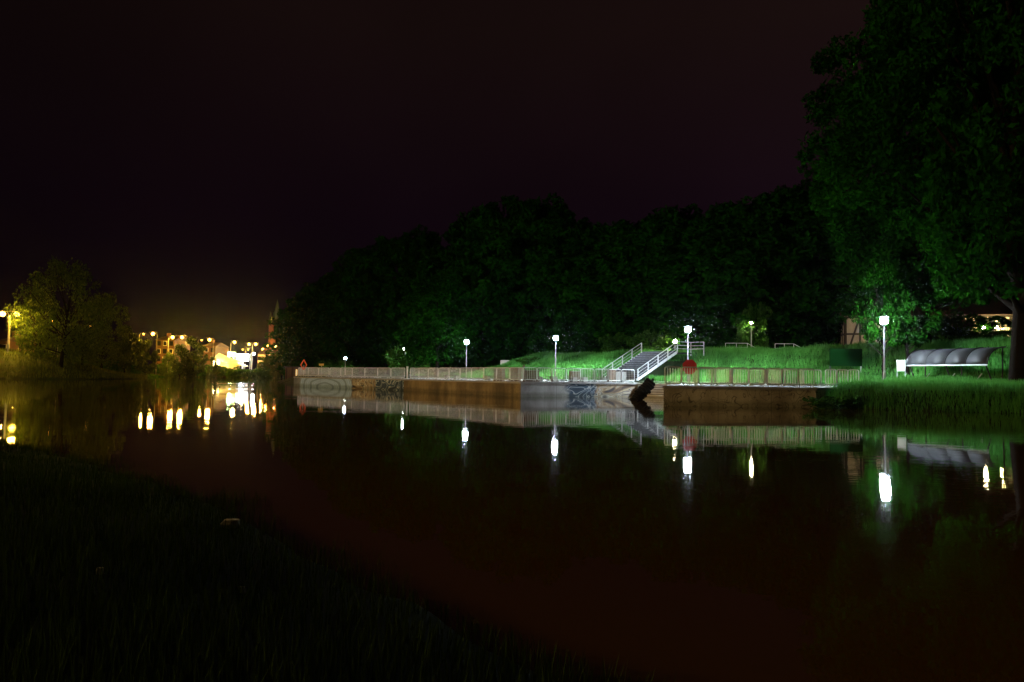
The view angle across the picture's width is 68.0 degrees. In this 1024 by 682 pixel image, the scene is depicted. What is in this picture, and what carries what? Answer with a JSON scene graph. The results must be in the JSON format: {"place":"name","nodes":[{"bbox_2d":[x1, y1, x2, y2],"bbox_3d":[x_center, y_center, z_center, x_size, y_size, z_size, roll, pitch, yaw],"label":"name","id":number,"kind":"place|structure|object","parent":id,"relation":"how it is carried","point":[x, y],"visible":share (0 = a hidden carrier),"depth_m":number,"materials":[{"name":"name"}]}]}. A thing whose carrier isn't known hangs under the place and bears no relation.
{"place":"outdoors","nodes":[
{"label":"outdoors","id":0,"kind":"place"},
{"bbox_2d":[0,0,1011,373],"label":"sky","id":1,"kind":"structure","parent":0,"point":[207,162],"materials":[{"name":"black"}]},
{"bbox_2d":[0,377,1023,681],"bbox_3d":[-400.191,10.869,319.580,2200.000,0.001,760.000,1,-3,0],"label":"water","id":2,"kind":"structure","parent":0,"point":[654,537],"depth_m":9.02,"materials":[{"name":"brown liquid"}]},
{"bbox_2d":[628,378,655,399],"bbox_3d":[9.008,4.103,54.509,0.997,3.650,0.994,42,-6,2],"label":"tyre stack","id":3,"kind":"object","parent":2,"relation":"in","point":[645,388],"visible":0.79,"depth_m":54.26,"materials":[{"name":"rubber"}]},
{"bbox_2d":[638,383,671,397],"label":"landing steps","id":4,"kind":"structure","parent":2,"relation":"in","point":[657,391],"depth_m":62.39,"materials":[{"name":"concrete"}]},
{"bbox_2d":[0,344,1023,681],"bbox_3d":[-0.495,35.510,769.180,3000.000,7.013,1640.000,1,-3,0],"label":"ground","id":5,"kind":"structure","parent":0,"point":[50,368],"depth_m":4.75,"materials":[{"name":"green plant"}]},
{"bbox_2d":[0,310,10,351],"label":"street lamp","id":6,"kind":"object","parent":5,"relation":"on","point":[1,313],"visible":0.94,"depth_m":133.06,"materials":[{"name":"metal"}]},
{"bbox_2d":[0,331,36,351],"bbox_3d":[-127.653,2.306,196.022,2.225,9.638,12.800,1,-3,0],"label":"town house","id":7,"kind":"structure","parent":5,"relation":"on","point":[3,343],"depth_m":192.48,"materials":[{"name":"orange paint"}]},
{"bbox_2d":[5,287,63,352],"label":"willow tree","id":8,"kind":"object","parent":5,"relation":"on","point":[33,330],"visible":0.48,"depth_m":136.32,"materials":[{"name":"green plant"}]},
{"bbox_2d":[3,255,115,366],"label":"willow tree","id":9,"kind":"object","parent":5,"relation":"on","point":[87,339],"visible":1,"depth_m":133.46,"materials":[{"name":"green plant"}]},
{"bbox_2d":[64,304,106,367],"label":"willow tree","id":10,"kind":"object","parent":5,"relation":"on","point":[90,359],"visible":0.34,"depth_m":142.87,"materials":[{"name":"green plant"}]},
{"bbox_2d":[73,291,132,367],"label":"willow tree","id":11,"kind":"object","parent":5,"relation":"on","point":[121,332],"visible":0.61,"depth_m":163.41,"materials":[{"name":"green plant"}]},
{"bbox_2d":[0,348,241,378],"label":"levee grass","id":12,"kind":"structure","parent":5,"relation":"on","point":[119,374],"depth_m":135.17,"materials":[{"name":"green plant"}]},
{"bbox_2d":[111,324,144,372],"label":"tree","id":13,"kind":"object","parent":5,"relation":"on","point":[131,347],"visible":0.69,"depth_m":182.23,"materials":[{"name":"green plant"}]},
{"bbox_2d":[134,338,159,374],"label":"tree","id":14,"kind":"object","parent":5,"relation":"on","point":[143,365],"visible":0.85,"depth_m":195.28,"materials":[{"name":"green plant"}]},
{"bbox_2d":[159,351,173,376],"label":"tree","id":15,"kind":"object","parent":5,"relation":"on","point":[163,371],"visible":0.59,"depth_m":222.73,"materials":[{"name":"green plant"}]},
{"bbox_2d":[155,333,189,364],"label":"apartment block","id":16,"kind":"structure","parent":5,"relation":"on","point":[163,347],"depth_m":242.11,"materials":[{"name":"orange paint"}]},
{"bbox_2d":[162,343,191,376],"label":"tree","id":17,"kind":"object","parent":5,"relation":"on","point":[179,348],"visible":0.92,"depth_m":212.74,"materials":[{"name":"green plant"}]},
{"bbox_2d":[180,336,208,376],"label":"tree","id":18,"kind":"object","parent":5,"relation":"on","point":[194,370],"visible":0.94,"depth_m":214.88,"materials":[{"name":"green plant"}]},
{"bbox_2d":[206,355,221,377],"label":"tree","id":19,"kind":"object","parent":5,"relation":"on","point":[213,372],"visible":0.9,"depth_m":221.41,"materials":[{"name":"green plant"}]},
{"bbox_2d":[203,340,229,368],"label":"apartment block","id":20,"kind":"structure","parent":5,"relation":"on","point":[216,348],"depth_m":259.87,"materials":[{"name":"orange paint"}]},
{"bbox_2d":[216,366,240,377],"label":"riverside shrub","id":21,"kind":"object","parent":5,"relation":"on","point":[227,373],"visible":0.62,"depth_m":230.89,"materials":[{"name":"green plant"}]},
{"bbox_2d":[213,353,246,369],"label":"canvas tent","id":22,"kind":"object","parent":5,"relation":"on","point":[223,360],"visible":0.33,"depth_m":249.85,"materials":[{"name":"beige fabric"}]},
{"bbox_2d":[220,518,239,528],"bbox_3d":[-2.737,1.779,7.379,0.192,0.085,0.152,2,-3,-25],"label":"pale stone","id":23,"kind":"object","parent":5,"relation":"on","point":[235,521],"visible":0.71,"depth_m":7.33,"materials":[{"name":"grey stone"}]},
{"bbox_2d":[236,354,249,368],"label":"billboard","id":24,"kind":"object","parent":5,"relation":"on","point":[243,357],"visible":0.8,"depth_m":254.82,"materials":[{"name":"white"}]},
{"bbox_2d":[230,369,258,377],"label":"riverside shrub","id":25,"kind":"object","parent":5,"relation":"on","point":[243,373],"visible":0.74,"depth_m":230.42,"materials":[{"name":"green plant"}]},
{"bbox_2d":[245,366,277,377],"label":"riverside shrub","id":26,"kind":"object","parent":5,"relation":"on","point":[255,374],"visible":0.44,"depth_m":231.04,"materials":[{"name":"green plant"}]},
{"bbox_2d":[256,356,270,368],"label":"tree","id":27,"kind":"object","parent":5,"relation":"on","point":[261,364],"visible":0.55,"depth_m":236.88,"materials":[{"name":"green plant"}]},
{"bbox_2d":[258,346,276,367],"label":"town house","id":28,"kind":"structure","parent":5,"relation":"on","point":[261,353],"depth_m":300.54,"materials":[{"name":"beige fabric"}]},
{"bbox_2d":[268,299,278,348],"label":"church tower","id":29,"kind":"structure","parent":5,"relation":"on","point":[271,328],"depth_m":328.02,"materials":[{"name":"brick"}]},
{"bbox_2d":[265,347,290,377],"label":"tree","id":30,"kind":"object","parent":5,"relation":"on","point":[275,373],"visible":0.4,"depth_m":223.63,"materials":[{"name":"green plant"}]},
{"bbox_2d":[262,308,317,376],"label":"park tree","id":31,"kind":"object","parent":5,"relation":"on","point":[283,361],"visible":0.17,"depth_m":221.41,"materials":[{"name":"green plant"}]},
{"bbox_2d":[284,366,305,378],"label":"boathouse","id":32,"kind":"object","parent":5,"relation":"on","point":[291,371],"visible":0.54,"depth_m":149.84,"materials":[{"name":"brown wood"}]},
{"bbox_2d":[266,282,343,373],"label":"park tree","id":33,"kind":"object","parent":5,"relation":"on","point":[292,327],"visible":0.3,"depth_m":191.52,"materials":[{"name":"green plant"}]},
{"bbox_2d":[288,271,375,373],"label":"park tree","id":34,"kind":"object","parent":5,"relation":"on","point":[314,347],"visible":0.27,"depth_m":175.06,"materials":[{"name":"green plant"}]},
{"bbox_2d":[315,360,357,374],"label":"bush","id":35,"kind":"object","parent":5,"relation":"on","point":[329,365],"visible":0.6,"depth_m":123.87,"materials":[{"name":"green plant"}]},
{"bbox_2d":[293,377,403,389],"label":"quay wall","id":36,"kind":"structure","parent":5,"relation":"on","point":[370,383],"depth_m":82.54,"materials":[{"name":"stone"}]},
{"bbox_2d":[310,248,395,373],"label":"park tree","id":37,"kind":"object","parent":5,"relation":"on","point":[328,301],"visible":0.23,"depth_m":162.55,"materials":[{"name":"green plant"}]},
{"bbox_2d":[333,235,414,374],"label":"park tree","id":38,"kind":"object","parent":5,"relation":"on","point":[375,353],"visible":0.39,"depth_m":154.01,"materials":[{"name":"green plant"}]},
{"bbox_2d":[384,349,422,375],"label":"bush","id":39,"kind":"object","parent":5,"relation":"on","point":[394,366],"visible":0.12,"depth_m":107.85,"materials":[{"name":"green plant"}]},
{"bbox_2d":[386,339,433,374],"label":"bush","id":40,"kind":"object","parent":5,"relation":"on","point":[404,361],"visible":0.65,"depth_m":99.58,"materials":[{"name":"green plant"}]},
{"bbox_2d":[363,224,472,373],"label":"park tree","id":41,"kind":"object","parent":5,"relation":"on","point":[414,247],"visible":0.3,"depth_m":146.89,"materials":[{"name":"green plant"}]},
{"bbox_2d":[387,269,478,376],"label":"lime tree","id":42,"kind":"object","parent":5,"relation":"on","point":[454,335],"visible":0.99,"depth_m":98.42,"materials":[{"name":"green plant"}]},
{"bbox_2d":[400,245,484,372],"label":"park tree","id":43,"kind":"object","parent":5,"relation":"on","point":[433,256],"visible":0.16,"depth_m":135.64,"materials":[{"name":"green plant"}]},
{"bbox_2d":[403,379,530,396],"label":"quay wall","id":44,"kind":"structure","parent":5,"relation":"on","point":[499,388],"depth_m":65.04,"materials":[{"name":"concrete"}]},
{"bbox_2d":[460,367,470,379],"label":"barrier","id":45,"kind":"object","parent":44,"relation":"on","point":[468,374],"visible":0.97,"depth_m":65.76,"materials":[{"name":"metal"}]},
{"bbox_2d":[471,367,483,379],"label":"barrier","id":46,"kind":"object","parent":44,"relation":"on","point":[477,372],"visible":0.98,"depth_m":64.37,"materials":[{"name":"metal"}]},
{"bbox_2d":[496,367,509,380],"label":"barrier","id":47,"kind":"object","parent":44,"relation":"on","point":[498,375],"visible":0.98,"depth_m":61.27,"materials":[{"name":"metal"}]},
{"bbox_2d":[416,211,536,370],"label":"park tree","id":48,"kind":"object","parent":5,"relation":"on","point":[457,229],"visible":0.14,"depth_m":127.79,"materials":[{"name":"green plant"}]},
{"bbox_2d":[434,194,567,367],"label":"park tree","id":49,"kind":"object","parent":5,"relation":"on","point":[487,218],"visible":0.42,"depth_m":120.59,"materials":[{"name":"green plant"}]},
{"bbox_2d":[516,357,539,366],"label":"bush","id":50,"kind":"object","parent":5,"relation":"on","point":[522,361],"visible":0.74,"depth_m":95.34,"materials":[{"name":"green plant"}]},
{"bbox_2d":[482,193,583,360],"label":"park tree","id":51,"kind":"object","parent":5,"relation":"on","point":[531,213],"visible":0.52,"depth_m":115.35,"materials":[{"name":"green plant"}]},
{"bbox_2d":[506,216,613,355],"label":"park tree","id":52,"kind":"object","parent":5,"relation":"on","point":[550,248],"visible":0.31,"depth_m":108.66,"materials":[{"name":"green plant"}]},
{"bbox_2d":[515,381,637,396],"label":"quay wall","id":53,"kind":"structure","parent":5,"relation":"on","point":[578,389],"depth_m":60.68,"materials":[{"name":"concrete"}]},
{"bbox_2d":[510,367,523,380],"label":"barrier","id":54,"kind":"object","parent":53,"relation":"on","point":[513,373],"visible":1,"depth_m":59.61,"materials":[{"name":"metal"}]},
{"bbox_2d":[522,367,536,380],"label":"barrier","id":55,"kind":"object","parent":53,"relation":"on","point":[529,373],"visible":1,"depth_m":58.89,"materials":[{"name":"metal"}]},
{"bbox_2d":[566,368,580,381],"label":"barrier","id":56,"kind":"object","parent":53,"relation":"on","point":[576,380],"visible":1,"depth_m":60.92,"materials":[{"name":"metal"}]},
{"bbox_2d":[332,376,833,386],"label":"promenade","id":57,"kind":"structure","parent":5,"relation":"on","point":[568,381],"depth_m":71.72,"materials":[{"name":"grey concrete"}]},
{"bbox_2d":[509,368,520,380],"bbox_3d":[0.264,2.834,63.938,0.860,1.188,0.860,0,-3,23],"label":"planter box","id":58,"kind":"object","parent":57,"relation":"on","point":[518,372],"visible":0.31,"depth_m":63.58,"materials":[{"name":"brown wood"}]},
{"bbox_2d":[525,370,538,381],"bbox_3d":[1.597,2.860,61.935,1.060,0.988,1.060,1,-3,-11],"label":"planter box","id":59,"kind":"object","parent":57,"relation":"on","point":[533,373],"visible":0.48,"depth_m":61.46,"materials":[{"name":"grey wood"}]},
{"bbox_2d":[535,221,652,352],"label":"park tree","id":60,"kind":"object","parent":5,"relation":"on","point":[588,237],"visible":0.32,"depth_m":103.80,"materials":[{"name":"green plant"}]},
{"bbox_2d":[598,332,633,352],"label":"bush","id":61,"kind":"object","parent":5,"relation":"on","point":[609,345],"visible":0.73,"depth_m":91.04,"materials":[{"name":"green plant"}]},
{"bbox_2d":[565,219,707,351],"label":"park tree","id":62,"kind":"object","parent":5,"relation":"on","point":[614,243],"visible":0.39,"depth_m":97.12,"materials":[{"name":"green plant"}]},
{"bbox_2d":[623,330,675,350],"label":"bush","id":63,"kind":"object","parent":5,"relation":"on","point":[636,340],"visible":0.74,"depth_m":86.98,"materials":[{"name":"green plant"}]},
{"bbox_2d":[642,328,676,349],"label":"bush","id":64,"kind":"object","parent":5,"relation":"on","point":[658,344],"visible":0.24,"depth_m":89.10,"materials":[{"name":"green plant"}]},
{"bbox_2d":[591,203,731,345],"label":"park tree","id":65,"kind":"object","parent":5,"relation":"on","point":[673,220],"visible":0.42,"depth_m":91.45,"materials":[{"name":"green plant"}]},
{"bbox_2d":[684,325,691,381],"bbox_3d":[14.886,1.089,64.229,0.754,4.908,0.754,1,-3,0],"label":"park lamp","id":66,"kind":"object","parent":5,"relation":"on","point":[687,329],"visible":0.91,"depth_m":64.17,"materials":[{"name":"metal"}]},
{"bbox_2d":[622,215,779,349],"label":"park tree","id":67,"kind":"object","parent":5,"relation":"on","point":[687,243],"visible":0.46,"depth_m":87.00,"materials":[{"name":"green plant"}]},
{"bbox_2d":[410,335,1010,383],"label":"slope grass","id":68,"kind":"structure","parent":5,"relation":"on","point":[720,355],"depth_m":66.95,"materials":[{"name":"green plant"}]},
{"bbox_2d":[602,341,703,380],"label":"steel stairs","id":69,"kind":"structure","parent":68,"relation":"on","point":[644,363],"depth_m":74.49,"materials":[{"name":"silver metal"}]},
{"bbox_2d":[650,195,820,348],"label":"park tree","id":70,"kind":"object","parent":5,"relation":"on","point":[723,213],"visible":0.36,"depth_m":86.16,"materials":[{"name":"green plant"}]},
{"bbox_2d":[733,334,759,348],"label":"bush","id":71,"kind":"object","parent":5,"relation":"on","point":[738,341],"visible":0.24,"depth_m":83.73,"materials":[{"name":"green plant"}]},
{"bbox_2d":[663,384,833,406],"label":"pier","id":72,"kind":"structure","parent":5,"relation":"on","point":[730,396],"depth_m":43.58,"materials":[{"name":"concrete"}]},
{"bbox_2d":[664,366,680,385],"bbox_3d":[9.178,1.997,43.268,1.021,1.102,0.475,1,-4,-10],"label":"barrier","id":73,"kind":"object","parent":72,"relation":"on","point":[670,375],"visible":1,"depth_m":43.24,"materials":[{"name":"metal"}]},
{"bbox_2d":[681,367,698,385],"bbox_3d":[10.195,2.018,43.431,1.021,1.102,0.475,1,-3,-9],"label":"barrier","id":74,"kind":"object","parent":72,"relation":"on","point":[695,383],"visible":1,"depth_m":43.41,"materials":[{"name":"metal"}]},
{"bbox_2d":[683,360,696,385],"bbox_3d":[10.527,1.887,44.998,0.850,1.547,0.100,1,-3,-4],"label":"octagonal sign","id":75,"kind":"object","parent":72,"relation":"on","point":[689,363],"visible":0.87,"depth_m":44.97,"materials":[{"name":"red metal"}]},
{"bbox_2d":[698,367,714,385],"bbox_3d":[11.201,2.043,43.660,1.021,1.102,0.475,1,-4,-9],"label":"barrier","id":76,"kind":"object","parent":72,"relation":"on","point":[701,383],"visible":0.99,"depth_m":43.66,"materials":[{"name":"metal"}]},
{"bbox_2d":[712,368,729,384],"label":"barrier","id":77,"kind":"object","parent":72,"relation":"on","point":[722,375],"visible":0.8,"depth_m":48.50,"materials":[{"name":"metal"}]},
{"bbox_2d":[715,367,731,385],"bbox_3d":[12.225,2.063,43.783,1.021,1.102,0.475,1,-2,-10],"label":"barrier","id":78,"kind":"object","parent":72,"relation":"on","point":[718,383],"visible":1,"depth_m":43.76,"materials":[{"name":"metal"}]},
{"bbox_2d":[732,367,748,386],"bbox_3d":[13.235,2.087,43.988,1.021,1.102,0.475,1,-3,-9],"label":"barrier","id":79,"kind":"object","parent":72,"relation":"on","point":[740,376],"visible":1,"depth_m":44.00,"materials":[{"name":"metal"}]},
{"bbox_2d":[749,368,765,386],"bbox_3d":[14.261,2.107,44.102,1.021,1.102,0.475,1,-2,-11],"label":"barrier","id":80,"kind":"object","parent":72,"relation":"on","point":[757,376],"visible":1,"depth_m":44.09,"materials":[{"name":"metal"}]},
{"bbox_2d":[765,368,781,386],"bbox_3d":[15.277,2.128,44.267,1.021,1.102,0.475,1,-3,-8],"label":"barrier","id":81,"kind":"object","parent":72,"relation":"on","point":[773,377],"visible":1,"depth_m":44.24,"materials":[{"name":"metal"}]},
{"bbox_2d":[767,369,784,385],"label":"barrier","id":82,"kind":"object","parent":72,"relation":"on","point":[777,376],"visible":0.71,"depth_m":48.72,"materials":[{"name":"metal"}]},
{"bbox_2d":[782,368,797,386],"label":"barrier","id":83,"kind":"object","parent":72,"relation":"on","point":[792,377],"visible":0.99,"depth_m":44.42,"materials":[{"name":"metal"}]},
{"bbox_2d":[785,369,802,385],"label":"barrier","id":84,"kind":"object","parent":72,"relation":"on","point":[795,376],"visible":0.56,"depth_m":48.84,"materials":[{"name":"metal"}]},
{"bbox_2d":[798,368,814,386],"bbox_3d":[17.308,2.173,44.613,1.021,1.102,0.475,1,-4,-9],"label":"barrier","id":85,"kind":"object","parent":72,"relation":"on","point":[806,377],"visible":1,"depth_m":44.60,"materials":[{"name":"metal"}]},
{"bbox_2d":[734,302,772,347],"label":"bush","id":86,"kind":"object","parent":5,"relation":"on","point":[743,331],"visible":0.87,"depth_m":81.96,"materials":[{"name":"green plant"}]},
{"bbox_2d":[685,191,869,348],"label":"park tree","id":87,"kind":"object","parent":5,"relation":"on","point":[796,207],"visible":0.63,"depth_m":83.37,"materials":[{"name":"green plant"}]},
{"bbox_2d":[724,178,890,347],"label":"park tree","id":88,"kind":"object","parent":5,"relation":"on","point":[833,291],"visible":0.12,"depth_m":86.18,"materials":[{"name":"green plant"}]},
{"bbox_2d":[825,369,836,385],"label":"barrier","id":89,"kind":"object","parent":5,"relation":"on","point":[833,376],"visible":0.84,"depth_m":48.98,"materials":[{"name":"metal"}]},
{"bbox_2d":[802,393,864,408],"bbox_3d":[18.260,3.665,42.853,3.618,1.476,1.834,2,-3,-27],"label":"overhanging bush","id":90,"kind":"object","parent":5,"relation":"on","point":[827,402],"visible":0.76,"depth_m":42.52,"materials":[{"name":"green plant"}]},
{"bbox_2d":[829,349,861,376],"bbox_3d":[26.188,1.730,59.541,2.450,2.238,0.140,1,-3,6],"label":"green board","id":91,"kind":"object","parent":5,"relation":"on","point":[845,357],"visible":0.88,"depth_m":59.49,"materials":[{"name":"metal"}]},
{"bbox_2d":[850,259,917,379],"bbox_3d":[26.969,-1.254,55.010,4.312,9.604,3.392,1,-3,0],"label":"young tree","id":92,"kind":"object","parent":5,"relation":"on","point":[872,277],"visible":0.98,"depth_m":54.75,"materials":[{"name":"green plant"}]},
{"bbox_2d":[879,315,888,378],"bbox_3d":[25.193,0.651,51.342,0.754,4.846,0.754,1,-3,0],"label":"park lamp","id":93,"kind":"object","parent":5,"relation":"on","point":[883,320],"visible":0.95,"depth_m":51.29,"materials":[{"name":"metal"}]},
{"bbox_2d":[797,23,1005,317],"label":"chestnut tree","id":94,"kind":"object","parent":5,"relation":"on","point":[947,302],"visible":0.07,"depth_m":74.50,"materials":[{"name":"green plant"}]},
{"bbox_2d":[897,360,905,377],"bbox_3d":[26.978,2.164,52.585,0.538,1.709,0.077,-1,-3,32],"label":"info board","id":95,"kind":"object","parent":5,"relation":"on","point":[900,365],"visible":0.74,"depth_m":52.57,"materials":[{"name":"white paint"}]},
{"bbox_2d":[874,279,942,373],"bbox_3d":[29.250,-0.830,56.480,4.732,7.687,4.818,1,-3,0],"label":"young tree","id":96,"kind":"object","parent":5,"relation":"on","point":[918,337],"visible":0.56,"depth_m":55.16,"materials":[{"name":"green plant"}]},
{"bbox_2d":[794,0,1023,346],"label":"chestnut tree","id":97,"kind":"object","parent":5,"relation":"on","point":[843,175],"visible":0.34,"depth_m":60.41,"materials":[{"name":"green plant"}]},
{"bbox_2d":[834,286,1012,345],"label":"half timbered house","id":98,"kind":"structure","parent":5,"relation":"on","point":[850,333],"depth_m":81.61,"materials":[{"name":"beige paint"}]},
{"bbox_2d":[824,374,1023,413],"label":"bank grass","id":99,"kind":"structure","parent":5,"relation":"on","point":[960,386],"depth_m":42.13,"materials":[{"name":"green plant"}]},
{"bbox_2d":[835,0,1023,382],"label":"chestnut tree","id":100,"kind":"object","parent":5,"relation":"on","point":[945,205],"visible":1,"depth_m":45.32,"materials":[{"name":"green plant"}]},
{"bbox_2d":[916,309,981,342],"bbox_3d":[35.082,-0.593,62.256,5.359,4.194,4.964,1,-3,-3],"label":"bush","id":101,"kind":"object","parent":5,"relation":"on","point":[946,332],"visible":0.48,"depth_m":61.16,"materials":[{"name":"green plant"}]},
{"bbox_2d":[906,346,1005,379],"bbox_3d":[29.203,1.861,50.082,1.640,2.886,6.324,2,-3,-19],"label":"arched shelter","id":102,"kind":"object","parent":5,"relation":"on","point":[978,356],"visible":0.88,"depth_m":49.74,"materials":[{"name":"grey"}]},
{"bbox_2d":[959,330,990,339],"bbox_3d":[38.409,-0.032,64.270,4.037,1.795,4.220,1,-3,-1],"label":"bush","id":103,"kind":"object","parent":5,"relation":"on","point":[975,335],"visible":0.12,"depth_m":64.06,"materials":[{"name":"green plant"}]},
{"bbox_2d":[963,315,997,333],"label":"young tree","id":104,"kind":"object","parent":5,"relation":"on","point":[982,321],"visible":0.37,"depth_m":69.63,"materials":[{"name":"green plant"}]},
{"bbox_2d":[943,0,1023,305],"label":"chestnut tree","id":105,"kind":"object","parent":5,"relation":"on","point":[1004,6],"visible":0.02,"depth_m":64.37,"materials":[{"name":"green plant"}]},
{"bbox_2d":[973,330,1007,337],"bbox_3d":[40.802,0.072,65.034,2.986,1.909,4.108,-1,-3,26],"label":"bush","id":106,"kind":"object","parent":5,"relation":"on","point":[997,334],"visible":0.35,"depth_m":64.30,"materials":[{"name":"green plant"}]},
{"bbox_2d":[977,315,1011,335],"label":"young tree","id":107,"kind":"object","parent":5,"relation":"on","point":[1003,322],"visible":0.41,"depth_m":70.21,"materials":[{"name":"green plant"}]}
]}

